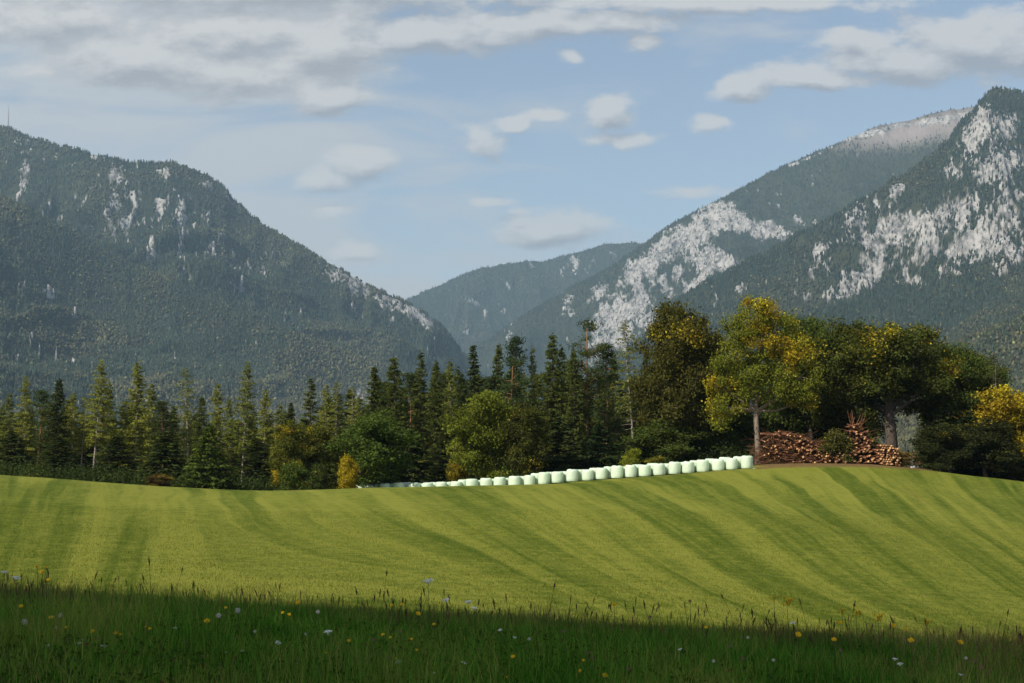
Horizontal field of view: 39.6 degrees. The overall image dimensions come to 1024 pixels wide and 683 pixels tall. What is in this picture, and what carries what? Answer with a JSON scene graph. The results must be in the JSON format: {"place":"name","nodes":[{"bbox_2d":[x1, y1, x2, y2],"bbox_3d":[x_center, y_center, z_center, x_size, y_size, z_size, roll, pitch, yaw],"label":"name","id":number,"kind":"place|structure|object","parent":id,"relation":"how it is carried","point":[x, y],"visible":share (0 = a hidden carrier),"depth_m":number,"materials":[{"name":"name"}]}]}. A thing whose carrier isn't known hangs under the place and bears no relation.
{"place":"outdoors","nodes":[
{"label":"outdoors","id":0,"kind":"place"},
{"bbox_2d":[0,198,428,458],"bbox_3d":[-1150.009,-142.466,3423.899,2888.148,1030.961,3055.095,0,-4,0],"label":"foothill","id":1,"kind":"structure","parent":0,"point":[56,354],"depth_m":4070.87,"materials":[{"name":"conifer forest foliage"},{"name":"rock"}]},
{"bbox_2d":[0,193,456,442],"bbox_3d":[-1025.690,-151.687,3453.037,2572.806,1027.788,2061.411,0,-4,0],"label":"forest","id":2,"kind":"object","parent":1,"relation":"on","point":[76,371],"visible":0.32,"depth_m":3825.43,"materials":[{"name":"green plant"}]},
{"bbox_2d":[0,127,483,390],"bbox_3d":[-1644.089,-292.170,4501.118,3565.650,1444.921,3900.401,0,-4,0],"label":"mountain","id":3,"kind":"structure","parent":0,"point":[23,177],"depth_m":5320.65,"materials":[{"name":"conifer forest foliage"},{"name":"rock"}]},
{"bbox_2d":[0,125,495,390],"bbox_3d":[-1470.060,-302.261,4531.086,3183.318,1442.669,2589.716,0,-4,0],"label":"forest","id":4,"kind":"object","parent":3,"relation":"on","point":[177,333],"visible":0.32,"depth_m":5212.73,"materials":[{"name":"green plant"}]},
{"bbox_2d":[0,461,1023,682],"bbox_3d":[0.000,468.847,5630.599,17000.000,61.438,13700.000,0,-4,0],"label":"ground","id":5,"kind":"structure","parent":0,"point":[883,494],"depth_m":55.33,"materials":[{"name":"green plant"}]},
{"bbox_2d":[0,392,20,454],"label":"larch tree","id":6,"kind":"object","parent":5,"relation":"on","point":[3,431],"visible":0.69,"depth_m":171.51,"materials":[{"name":"green plant"}]},
{"bbox_2d":[0,431,37,469],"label":"spruce tree","id":7,"kind":"object","parent":5,"relation":"on","point":[14,447],"visible":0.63,"depth_m":165.22,"materials":[{"name":"green plant"}]},
{"bbox_2d":[12,376,42,458],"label":"larch tree","id":8,"kind":"object","parent":5,"relation":"on","point":[25,415],"visible":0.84,"depth_m":177.51,"materials":[{"name":"green plant"}]},
{"bbox_2d":[24,388,53,462],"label":"pine tree","id":9,"kind":"object","parent":5,"relation":"on","point":[45,396],"visible":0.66,"depth_m":181.57,"materials":[{"name":"green plant"}]},
{"bbox_2d":[34,378,73,477],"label":"spruce tree","id":10,"kind":"object","parent":5,"relation":"on","point":[56,405],"visible":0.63,"depth_m":173.71,"materials":[{"name":"green plant"}]},
{"bbox_2d":[31,436,86,478],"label":"spruce tree","id":11,"kind":"object","parent":5,"relation":"on","point":[65,456],"visible":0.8,"depth_m":159.07,"materials":[{"name":"green plant"}]},
{"bbox_2d":[64,392,87,465],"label":"larch tree","id":12,"kind":"object","parent":5,"relation":"on","point":[73,409],"visible":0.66,"depth_m":185.89,"materials":[{"name":"green plant"}]},
{"bbox_2d":[71,397,93,472],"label":"larch tree","id":13,"kind":"object","parent":5,"relation":"on","point":[83,434],"visible":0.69,"depth_m":175.91,"materials":[{"name":"green plant"}]},
{"bbox_2d":[69,418,102,480],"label":"spruce tree","id":14,"kind":"object","parent":5,"relation":"on","point":[87,459],"visible":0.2,"depth_m":188.71,"materials":[{"name":"green plant"}]},
{"bbox_2d":[75,359,117,467],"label":"larch tree","id":15,"kind":"object","parent":5,"relation":"on","point":[99,436],"visible":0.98,"depth_m":169.80,"materials":[{"name":"green plant"}]},
{"bbox_2d":[87,383,123,463],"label":"larch tree","id":16,"kind":"object","parent":5,"relation":"on","point":[111,418],"visible":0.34,"depth_m":179.83,"materials":[{"name":"green plant"}]},
{"bbox_2d":[84,435,145,481],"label":"spruce tree","id":17,"kind":"object","parent":5,"relation":"on","point":[130,457],"visible":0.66,"depth_m":163.01,"materials":[{"name":"green plant"}]},
{"bbox_2d":[108,399,137,483],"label":"larch tree","id":18,"kind":"object","parent":5,"relation":"on","point":[124,422],"visible":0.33,"depth_m":181.34,"materials":[{"name":"green plant"}]},
{"bbox_2d":[114,361,156,470],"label":"larch tree","id":19,"kind":"object","parent":5,"relation":"on","point":[133,429],"visible":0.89,"depth_m":171.56,"materials":[{"name":"green plant"}]},
{"bbox_2d":[134,384,168,467],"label":"larch tree","id":20,"kind":"object","parent":5,"relation":"on","point":[151,399],"visible":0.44,"depth_m":179.87,"materials":[{"name":"green plant"}]},
{"bbox_2d":[144,473,172,486],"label":"bush","id":21,"kind":"object","parent":5,"relation":"on","point":[156,479],"visible":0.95,"depth_m":144.86,"materials":[{"name":"brown plant"}]},
{"bbox_2d":[128,430,193,486],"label":"spruce tree","id":22,"kind":"object","parent":5,"relation":"on","point":[156,453],"visible":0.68,"depth_m":158.94,"materials":[{"name":"green plant"}]},
{"bbox_2d":[148,399,178,467],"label":"pine tree","id":23,"kind":"object","parent":5,"relation":"on","point":[163,422],"visible":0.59,"depth_m":177.94,"materials":[{"name":"green plant"}]},
{"bbox_2d":[172,367,197,467],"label":"larch tree","id":24,"kind":"object","parent":5,"relation":"on","point":[185,417],"visible":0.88,"depth_m":181.44,"materials":[{"name":"green plant"}]},
{"bbox_2d":[185,396,216,480],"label":"spruce tree","id":25,"kind":"object","parent":5,"relation":"on","point":[199,424],"visible":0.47,"depth_m":175.38,"materials":[{"name":"green plant"}]},
{"bbox_2d":[177,422,235,488],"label":"spruce tree","id":26,"kind":"object","parent":5,"relation":"on","point":[198,457],"visible":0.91,"depth_m":148.97,"materials":[{"name":"green plant"}]},
{"bbox_2d":[208,382,230,465],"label":"larch tree","id":27,"kind":"object","parent":5,"relation":"on","point":[215,399],"visible":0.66,"depth_m":179.72,"materials":[{"name":"green plant"}]},
{"bbox_2d":[219,397,241,480],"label":"larch tree","id":28,"kind":"object","parent":5,"relation":"on","point":[231,449],"visible":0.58,"depth_m":183.18,"materials":[{"name":"green plant"}]},
{"bbox_2d":[226,361,262,478],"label":"larch tree","id":29,"kind":"object","parent":5,"relation":"on","point":[246,407],"visible":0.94,"depth_m":171.77,"materials":[{"name":"green plant"}]},
{"bbox_2d":[231,437,275,489],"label":"spruce tree","id":30,"kind":"object","parent":5,"relation":"on","point":[256,450],"visible":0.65,"depth_m":163.08,"materials":[{"name":"green plant"}]},
{"bbox_2d":[248,390,277,473],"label":"larch tree","id":31,"kind":"object","parent":5,"relation":"on","point":[265,428],"visible":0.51,"depth_m":177.58,"materials":[{"name":"green plant"}]},
{"bbox_2d":[266,416,309,489],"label":"deciduous tree","id":32,"kind":"object","parent":5,"relation":"on","point":[290,438],"visible":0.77,"depth_m":148.87,"materials":[{"name":"green plant"}]},
{"bbox_2d":[273,460,311,490],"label":"bush","id":33,"kind":"object","parent":5,"relation":"on","point":[291,476],"visible":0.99,"depth_m":144.76,"materials":[{"name":"green plant"}]},
{"bbox_2d":[298,376,320,443],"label":"spruce tree","id":34,"kind":"object","parent":5,"relation":"on","point":[307,404],"visible":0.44,"depth_m":177.76,"materials":[{"name":"green plant"}]},
{"bbox_2d":[298,422,335,481],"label":"deciduous tree","id":35,"kind":"object","parent":5,"relation":"on","point":[313,448],"visible":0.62,"depth_m":150.45,"materials":[{"name":"green plant"}]},
{"bbox_2d":[304,463,335,489],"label":"bush","id":36,"kind":"object","parent":5,"relation":"on","point":[320,478],"visible":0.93,"depth_m":144.99,"materials":[{"name":"green plant"}]},
{"bbox_2d":[316,385,337,458],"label":"larch tree","id":37,"kind":"object","parent":5,"relation":"on","point":[323,414],"visible":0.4,"depth_m":173.66,"materials":[{"name":"green plant"}]},
{"bbox_2d":[327,381,348,452],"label":"larch tree","id":38,"kind":"object","parent":5,"relation":"on","point":[335,403],"visible":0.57,"depth_m":181.76,"materials":[{"name":"green plant"}]},
{"bbox_2d":[324,423,362,486],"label":"deciduous tree","id":39,"kind":"object","parent":5,"relation":"on","point":[335,463],"visible":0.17,"depth_m":154.98,"materials":[{"name":"green plant"}]},
{"bbox_2d":[336,453,360,488],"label":"bush","id":40,"kind":"object","parent":5,"relation":"on","point":[349,470],"visible":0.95,"depth_m":142.97,"materials":[{"name":"yellow plant"}]},
{"bbox_2d":[338,388,358,434],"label":"spruce tree","id":41,"kind":"object","parent":5,"relation":"on","point":[348,396],"visible":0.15,"depth_m":191.21,"materials":[{"name":"green plant"}]},
{"bbox_2d":[318,407,425,487],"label":"deciduous tree","id":42,"kind":"object","parent":5,"relation":"on","point":[373,454],"visible":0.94,"depth_m":148.37,"materials":[{"name":"green plant"}]},
{"bbox_2d":[363,367,382,416],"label":"spruce tree","id":43,"kind":"object","parent":5,"relation":"on","point":[372,397],"visible":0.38,"depth_m":175.47,"materials":[{"name":"green plant"}]},
{"bbox_2d":[377,355,414,479],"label":"spruce tree","id":44,"kind":"object","parent":5,"relation":"on","point":[398,408],"visible":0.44,"depth_m":173.45,"materials":[{"name":"green plant"}]},
{"bbox_2d":[398,372,426,452],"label":"pine tree","id":45,"kind":"object","parent":5,"relation":"on","point":[408,388],"visible":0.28,"depth_m":192.64,"materials":[{"name":"green plant"}]},
{"bbox_2d":[383,426,448,482],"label":"spruce tree","id":46,"kind":"object","parent":5,"relation":"on","point":[418,476],"visible":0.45,"depth_m":158.71,"materials":[{"name":"green plant"}]},
{"bbox_2d":[409,349,432,468],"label":"spruce tree","id":47,"kind":"object","parent":5,"relation":"on","point":[417,406],"visible":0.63,"depth_m":179.87,"materials":[{"name":"green plant"}]},
{"bbox_2d":[419,361,450,480],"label":"spruce tree","id":48,"kind":"object","parent":5,"relation":"on","point":[436,419],"visible":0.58,"depth_m":175.15,"materials":[{"name":"green plant"}]},
{"bbox_2d":[440,359,458,453],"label":"larch tree","id":49,"kind":"object","parent":5,"relation":"on","point":[450,380],"visible":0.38,"depth_m":181.68,"materials":[{"name":"green plant"}]},
{"bbox_2d":[424,426,477,481],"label":"spruce tree","id":50,"kind":"object","parent":5,"relation":"on","point":[437,452],"visible":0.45,"depth_m":162.81,"materials":[{"name":"green plant"}]},
{"bbox_2d":[442,371,471,478],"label":"spruce tree","id":51,"kind":"object","parent":5,"relation":"on","point":[460,396],"visible":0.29,"depth_m":169.71,"materials":[{"name":"green plant"}]},
{"bbox_2d":[445,457,470,481],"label":"bush","id":52,"kind":"object","parent":5,"relation":"on","point":[453,473],"visible":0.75,"depth_m":154.91,"materials":[{"name":"yellow plant"}]},
{"bbox_2d":[465,345,488,475],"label":"spruce tree","id":53,"kind":"object","parent":5,"relation":"on","point":[472,371],"visible":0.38,"depth_m":177.87,"materials":[{"name":"green plant"}]},
{"bbox_2d":[440,389,522,478],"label":"deciduous tree","id":54,"kind":"object","parent":5,"relation":"on","point":[476,426],"visible":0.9,"depth_m":151.09,"materials":[{"name":"green plant"}]},
{"bbox_2d":[488,343,508,478],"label":"spruce tree","id":55,"kind":"object","parent":5,"relation":"on","point":[497,370],"visible":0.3,"depth_m":180.13,"materials":[{"name":"green plant"}]},
{"bbox_2d":[0,434,1015,490],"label":"undergrowth","id":56,"kind":"object","parent":5,"relation":"on","point":[259,484],"visible":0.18,"depth_m":151.71,"materials":[{"name":"green plant"}]},
{"bbox_2d":[0,557,1023,682],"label":"grass","id":57,"kind":"structure","parent":5,"relation":"on","point":[992,656],"depth_m":11.35,"materials":[{"name":"green plant"}]},
{"bbox_2d":[492,356,536,462],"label":"pine tree","id":58,"kind":"object","parent":5,"relation":"on","point":[519,385],"visible":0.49,"depth_m":175.81,"materials":[{"name":"green plant"}]},
{"bbox_2d":[501,333,533,411],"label":"pine tree","id":59,"kind":"object","parent":5,"relation":"on","point":[512,347],"visible":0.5,"depth_m":182.70,"materials":[{"name":"green plant"}]},
{"bbox_2d":[493,399,555,475],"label":"deciduous tree","id":60,"kind":"object","parent":5,"relation":"on","point":[526,449],"visible":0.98,"depth_m":150.40,"materials":[{"name":"green plant"}]},
{"bbox_2d":[525,348,540,421],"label":"larch tree","id":61,"kind":"object","parent":5,"relation":"on","point":[533,386],"visible":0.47,"depth_m":184.05,"materials":[{"name":"green plant"}]},
{"bbox_2d":[522,372,550,433],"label":"pine tree","id":62,"kind":"object","parent":5,"relation":"on","point":[538,387],"visible":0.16,"depth_m":191.67,"materials":[{"name":"green plant"}]},
{"bbox_2d":[536,332,568,459],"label":"spruce tree","id":63,"kind":"object","parent":5,"relation":"on","point":[551,372],"visible":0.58,"depth_m":177.64,"materials":[{"name":"green plant"}]},
{"bbox_2d":[513,416,594,483],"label":"spruce tree","id":64,"kind":"object","parent":5,"relation":"on","point":[560,430],"visible":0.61,"depth_m":156.93,"materials":[{"name":"green plant"}]},
{"bbox_2d":[552,344,576,455],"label":"spruce tree","id":65,"kind":"object","parent":5,"relation":"on","point":[562,354],"visible":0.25,"depth_m":181.85,"materials":[{"name":"green plant"}]},
{"bbox_2d":[560,347,589,456],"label":"spruce tree","id":66,"kind":"object","parent":5,"relation":"on","point":[569,416],"visible":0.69,"depth_m":173.64,"materials":[{"name":"green plant"}]},
{"bbox_2d":[559,317,614,449],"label":"pine tree","id":67,"kind":"object","parent":5,"relation":"on","point":[587,352],"visible":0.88,"depth_m":175.98,"materials":[{"name":"green plant"}]},
{"bbox_2d":[569,424,625,469],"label":"spruce tree","id":68,"kind":"object","parent":5,"relation":"on","point":[594,447],"visible":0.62,"depth_m":159.12,"materials":[{"name":"green plant"}]},
{"bbox_2d":[582,376,616,456],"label":"spruce tree","id":69,"kind":"object","parent":5,"relation":"on","point":[599,402],"visible":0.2,"depth_m":191.37,"materials":[{"name":"green plant"}]},
{"bbox_2d":[589,341,629,464],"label":"pine tree","id":70,"kind":"object","parent":5,"relation":"on","point":[613,377],"visible":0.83,"depth_m":179.66,"materials":[{"name":"green plant"}]},
{"bbox_2d":[603,352,630,456],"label":"larch tree","id":71,"kind":"object","parent":5,"relation":"on","point":[620,434],"visible":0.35,"depth_m":183.81,"materials":[{"name":"green plant"}]},
{"bbox_2d":[608,379,636,455],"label":"spruce tree","id":72,"kind":"object","parent":5,"relation":"on","point":[623,413],"visible":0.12,"depth_m":195.26,"materials":[{"name":"green plant"}]},
{"bbox_2d":[611,320,641,449],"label":"larch tree","id":73,"kind":"object","parent":5,"relation":"on","point":[626,397],"visible":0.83,"depth_m":171.94,"materials":[{"name":"green plant"}]},
{"bbox_2d":[618,447,641,465],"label":"bush","id":74,"kind":"object","parent":5,"relation":"on","point":[633,456],"visible":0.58,"depth_m":148.96,"materials":[{"name":"green plant"}]},
{"bbox_2d":[617,418,713,463],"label":"deciduous tree","id":75,"kind":"object","parent":5,"relation":"on","point":[669,441],"visible":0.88,"depth_m":158.13,"materials":[{"name":"green plant"}]},
{"bbox_2d":[622,297,738,461],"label":"deciduous tree","id":76,"kind":"object","parent":5,"relation":"on","point":[681,332],"visible":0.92,"depth_m":160.23,"materials":[{"name":"green plant"}]},
{"bbox_2d":[681,407,750,459],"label":"deciduous tree","id":77,"kind":"object","parent":5,"relation":"on","point":[726,437],"visible":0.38,"depth_m":163.58,"materials":[{"name":"green plant"}]},
{"bbox_2d":[682,347,754,438],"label":"deciduous tree","id":78,"kind":"object","parent":5,"relation":"on","point":[740,414],"visible":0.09,"depth_m":170.28,"materials":[{"name":"green plant"}]},
{"bbox_2d":[700,293,830,463],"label":"maple tree","id":79,"kind":"object","parent":5,"relation":"on","point":[757,374],"visible":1,"depth_m":149.34,"materials":[{"name":"green plant"}]},
{"bbox_2d":[742,400,819,461],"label":"deciduous tree","id":80,"kind":"object","parent":5,"relation":"on","point":[765,423],"visible":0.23,"depth_m":164.38,"materials":[{"name":"green plant"}]},
{"bbox_2d":[760,307,850,456],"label":"deciduous tree","id":81,"kind":"object","parent":5,"relation":"on","point":[813,331],"visible":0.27,"depth_m":160.66,"materials":[{"name":"green plant"}]},
{"bbox_2d":[740,410,921,467],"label":"log pile","id":82,"kind":"object","parent":5,"relation":"on","point":[799,459],"visible":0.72,"depth_m":149.05,"materials":[{"name":"brown wood"}]},
{"bbox_2d":[814,428,860,463],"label":"bush","id":83,"kind":"object","parent":5,"relation":"on","point":[836,441],"visible":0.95,"depth_m":147.99,"materials":[{"name":"green plant"}]},
{"bbox_2d":[797,316,901,461],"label":"deciduous tree","id":84,"kind":"object","parent":5,"relation":"on","point":[857,406],"visible":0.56,"depth_m":157.75,"materials":[{"name":"green plant"}]},
{"bbox_2d":[804,317,964,447],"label":"deciduous tree","id":85,"kind":"object","parent":5,"relation":"on","point":[894,353],"visible":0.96,"depth_m":155.07,"materials":[{"name":"green plant"}]},
{"bbox_2d":[912,403,971,474],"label":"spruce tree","id":86,"kind":"object","parent":5,"relation":"on","point":[944,413],"visible":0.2,"depth_m":155.46,"materials":[{"name":"green plant"}]},
{"bbox_2d":[903,423,987,472],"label":"deciduous tree","id":87,"kind":"object","parent":5,"relation":"on","point":[946,442],"visible":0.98,"depth_m":146.62,"materials":[{"name":"green plant"}]},
{"bbox_2d":[930,410,995,476],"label":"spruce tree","id":88,"kind":"object","parent":5,"relation":"on","point":[968,418],"visible":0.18,"depth_m":153.03,"materials":[{"name":"green plant"}]},
{"bbox_2d":[917,343,1011,435],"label":"deciduous tree","id":89,"kind":"object","parent":5,"relation":"on","point":[1001,369],"visible":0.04,"depth_m":161.12,"materials":[{"name":"green plant"}]},
{"bbox_2d":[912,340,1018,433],"bbox_3d":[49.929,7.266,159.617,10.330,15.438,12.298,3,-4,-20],"label":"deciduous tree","id":90,"kind":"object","parent":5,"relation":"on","point":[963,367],"visible":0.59,"depth_m":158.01,"materials":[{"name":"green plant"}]},
{"bbox_2d":[952,416,1022,476],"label":"deciduous tree","id":91,"kind":"object","parent":5,"relation":"on","point":[995,452],"visible":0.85,"depth_m":145.99,"materials":[{"name":"green plant"}]},
{"bbox_2d":[954,384,1023,478],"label":"deciduous tree","id":92,"kind":"object","parent":5,"relation":"on","point":[1009,407],"visible":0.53,"depth_m":150.26,"materials":[{"name":"yellow plant"}]},
{"bbox_2d":[970,431,1023,481],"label":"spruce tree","id":93,"kind":"object","parent":5,"relation":"on","point":[1019,476],"visible":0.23,"depth_m":148.41,"materials":[{"name":"green plant"}]},
{"bbox_2d":[0,0,1023,300],"label":"sky","id":94,"kind":"structure","parent":0,"point":[411,146],"materials":[{"name":"blue"}]},
{"bbox_2d":[407,243,638,351],"bbox_3d":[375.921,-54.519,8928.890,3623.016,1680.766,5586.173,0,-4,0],"label":"distant ridge","id":95,"kind":"structure","parent":0,"point":[574,266],"depth_m":10275.99,"materials":[{"name":"green plant"}]},
{"bbox_2d":[407,241,640,353],"bbox_3d":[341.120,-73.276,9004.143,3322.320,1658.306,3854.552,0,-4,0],"label":"forest","id":96,"kind":"object","parent":95,"relation":"on","point":[485,332],"visible":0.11,"depth_m":10230.52,"materials":[{"name":"green plant"}]},
{"bbox_2d":[467,106,974,396],"bbox_3d":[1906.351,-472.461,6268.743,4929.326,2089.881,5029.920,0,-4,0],"label":"rocky mountain","id":97,"kind":"structure","parent":0,"point":[896,135],"depth_m":7317.96,"materials":[{"name":"grey stone"}]},
{"bbox_2d":[467,105,971,401],"bbox_3d":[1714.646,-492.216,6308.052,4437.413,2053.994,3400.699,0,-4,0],"label":"forest","id":98,"kind":"object","parent":97,"relation":"on","point":[737,247],"visible":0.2,"depth_m":7300.38,"materials":[{"name":"green plant"}]},
{"bbox_2d":[580,88,1023,409],"bbox_3d":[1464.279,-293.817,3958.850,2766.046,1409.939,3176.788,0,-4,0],"label":"craggy mountain","id":99,"kind":"structure","parent":0,"point":[908,219],"depth_m":4386.05,"materials":[{"name":"grey stone"}]},
{"bbox_2d":[579,85,1023,413],"bbox_3d":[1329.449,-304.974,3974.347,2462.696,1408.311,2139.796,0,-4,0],"label":"forest","id":100,"kind":"object","parent":99,"relation":"on","point":[757,267],"visible":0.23,"depth_m":4433.17,"materials":[{"name":"green plant"}]},
{"bbox_2d":[620,281,1022,459],"bbox_3d":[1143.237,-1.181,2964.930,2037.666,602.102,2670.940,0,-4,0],"label":"forest slope","id":101,"kind":"structure","parent":0,"point":[882,313],"depth_m":3718.10,"materials":[{"name":"green plant"}]},
{"bbox_2d":[620,275,1023,461],"bbox_3d":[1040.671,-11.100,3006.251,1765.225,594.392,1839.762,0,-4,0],"label":"forest","id":102,"kind":"object","parent":101,"relation":"on","point":[1003,308],"visible":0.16,"depth_m":3583.22,"materials":[{"name":"green plant"}]},
{"bbox_2d":[902,322,1023,438],"bbox_3d":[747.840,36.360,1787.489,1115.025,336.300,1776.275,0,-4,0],"label":"hill","id":103,"kind":"structure","parent":0,"point":[1007,355],"depth_m":2203.84,"materials":[{"name":"green plant"}]},
{"bbox_2d":[874,314,1023,467],"bbox_3d":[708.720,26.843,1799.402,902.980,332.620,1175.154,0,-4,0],"label":"forest","id":104,"kind":"object","parent":103,"relation":"on","point":[907,431],"visible":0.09,"depth_m":2210.96,"materials":[{"name":"green plant"}]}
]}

